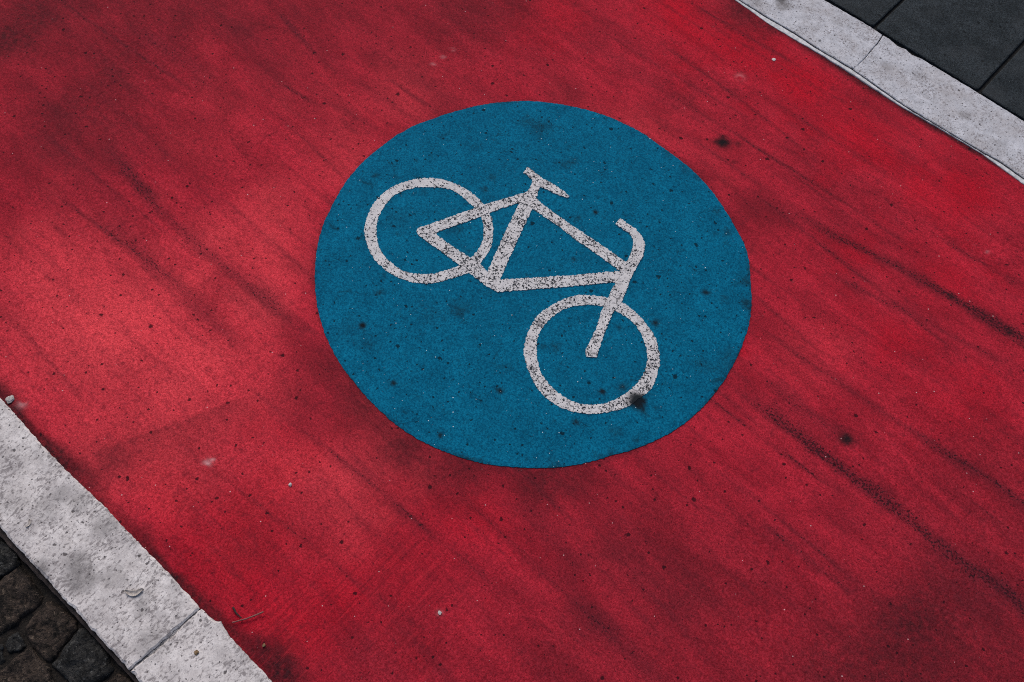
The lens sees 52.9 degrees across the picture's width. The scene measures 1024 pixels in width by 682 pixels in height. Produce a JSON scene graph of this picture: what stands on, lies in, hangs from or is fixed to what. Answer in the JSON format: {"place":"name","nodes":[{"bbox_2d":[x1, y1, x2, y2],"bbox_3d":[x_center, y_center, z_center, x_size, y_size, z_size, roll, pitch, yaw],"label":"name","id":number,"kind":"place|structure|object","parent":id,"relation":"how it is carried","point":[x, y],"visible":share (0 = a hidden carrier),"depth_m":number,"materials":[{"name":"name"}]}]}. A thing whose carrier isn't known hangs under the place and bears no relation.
{"place":"outdoors","nodes":[
{"label":"outdoors","id":0,"kind":"place"},
{"bbox_2d":[0,537,133,681],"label":"cobble bed","id":1,"kind":"object","parent":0,"point":[48,593],"depth_m":1.92,"materials":[{"name":"soil"}]},
{"bbox_2d":[0,644,5,664],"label":"cobble stone","id":2,"kind":"object","parent":1,"relation":"on","point":[2,659],"visible":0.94,"depth_m":1.89,"materials":[{"name":"grey stone"}]},
{"bbox_2d":[0,541,21,579],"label":"cobble stone","id":3,"kind":"object","parent":1,"relation":"on","point":[10,562],"visible":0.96,"depth_m":1.97,"materials":[{"name":"grey stone"}]},
{"bbox_2d":[5,632,26,653],"bbox_3d":[-0.920,0.568,1.919,0.033,0.045,0.038,-30,67,-19],"label":"cobble stone","id":4,"kind":"object","parent":1,"relation":"on","point":[15,642],"visible":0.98,"depth_m":1.90,"materials":[{"name":"grey stone"}]},
{"bbox_2d":[0,565,43,635],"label":"cobble stone","id":5,"kind":"object","parent":1,"relation":"on","point":[21,596],"visible":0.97,"depth_m":1.94,"materials":[{"name":"brown stone"}]},
{"bbox_2d":[0,647,55,681],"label":"cobble stone","id":6,"kind":"object","parent":1,"relation":"on","point":[28,665],"visible":1,"depth_m":1.88,"materials":[{"name":"brown stone"}]},
{"bbox_2d":[25,601,77,661],"bbox_3d":[-0.864,0.544,1.933,0.105,0.051,0.087,39,65,17],"label":"cobble stone","id":7,"kind":"object","parent":1,"relation":"on","point":[51,627],"visible":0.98,"depth_m":1.91,"materials":[{"name":"brown stone"}]},
{"bbox_2d":[52,628,114,681],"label":"cobble stone","id":8,"kind":"object","parent":1,"relation":"on","point":[84,656],"visible":0.99,"depth_m":1.89,"materials":[{"name":"grey stone"}]},
{"bbox_2d":[107,673,132,681],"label":"cobble stone","id":9,"kind":"object","parent":1,"relation":"on","point":[118,677],"visible":0.98,"depth_m":1.88,"materials":[{"name":"brown stone"}]},
{"bbox_2d":[0,0,1023,681],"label":"cycle path","id":10,"kind":"structure","parent":0,"point":[824,482],"depth_m":2.23,"materials":[{"name":"red asphalt"}]},
{"bbox_2d":[5,395,13,403],"bbox_3d":[-1.034,0.120,2.121,0.017,0.006,0.017,-20,64,-15],"label":"pebble","id":11,"kind":"object","parent":10,"relation":"on","point":[9,399],"visible":1,"depth_m":2.12,"materials":[{"name":"stone"}]},
{"bbox_2d":[232,611,263,622],"bbox_3d":[-0.494,0.518,1.928,0.060,0.006,0.005,-16,63,-13],"label":"straw","id":12,"kind":"object","parent":10,"relation":"on","point":[248,617],"visible":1,"depth_m":1.93,"materials":[{"name":"beige plant"}]},
{"bbox_2d":[314,101,751,467],"bbox_3d":[0.049,-0.168,2.366,1.003,0.010,0.997,39,65,17],"label":"cycle path emblem","id":13,"kind":"object","parent":10,"relation":"on","point":[529,284],"visible":1,"depth_m":2.34,"materials":[{"name":"blue paint"}]},
{"bbox_2d":[735,0,1023,184],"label":"painted edge line","id":14,"kind":"object","parent":10,"relation":"on","point":[851,72],"visible":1,"depth_m":2.73,"materials":[{"name":"paint"}]},
{"bbox_2d":[739,0,881,69],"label":"kerb","id":15,"kind":"structure","parent":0,"point":[838,35],"depth_m":2.81,"materials":[{"name":"paint"}]},
{"bbox_2d":[825,0,1023,119],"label":"slab bed","id":16,"kind":"object","parent":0,"point":[998,70],"depth_m":2.81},
{"bbox_2d":[827,0,900,26],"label":"paving slab","id":17,"kind":"structure","parent":16,"relation":"on","point":[871,13],"depth_m":2.86,"materials":[{"name":"grey concrete"}]},
{"bbox_2d":[876,0,1023,90],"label":"paving slab","id":18,"kind":"structure","parent":16,"relation":"on","point":[973,44],"depth_m":2.83,"materials":[{"name":"grey concrete"}]},
{"bbox_2d":[981,46,1023,120],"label":"paving slab","id":19,"kind":"structure","parent":16,"relation":"on","point":[1004,88],"depth_m":2.74,"materials":[{"name":"grey concrete"}]},
{"bbox_2d":[853,36,1023,178],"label":"kerb","id":20,"kind":"structure","parent":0,"point":[922,88],"depth_m":2.70,"materials":[{"name":"paint"}]},
{"label":"ground","id":21,"kind":"structure","parent":0,"visible":0},
{"bbox_2d":[0,528,138,681],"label":"mortar joint","id":22,"kind":"object","parent":21,"relation":"on","point":[21,554],"visible":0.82,"depth_m":1.94,"materials":[{"name":"black concrete"}]},
{"bbox_2d":[0,398,200,670],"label":"kerb","id":23,"kind":"structure","parent":21,"relation":"on","point":[84,551],"depth_m":1.97,"materials":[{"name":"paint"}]},
{"bbox_2d":[125,588,142,595],"bbox_3d":[-0.710,0.472,1.932,0.033,0.006,0.014,-4,61,-6],"label":"dry leaf","id":24,"kind":"object","parent":23,"relation":"on","point":[133,592],"visible":1,"depth_m":1.93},
{"bbox_2d":[132,610,198,669],"bbox_3d":[-0.641,0.574,1.942,0.030,0.094,0.152,39,65,17],"label":"joint filler","id":25,"kind":"object","parent":21,"relation":"on","point":[154,650],"visible":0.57,"depth_m":1.90,"materials":[{"name":"grey concrete"}]},
{"bbox_2d":[131,609,271,681],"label":"kerb","id":26,"kind":"structure","parent":21,"relation":"on","point":[221,656],"depth_m":1.88,"materials":[{"name":"paint"}]}
]}

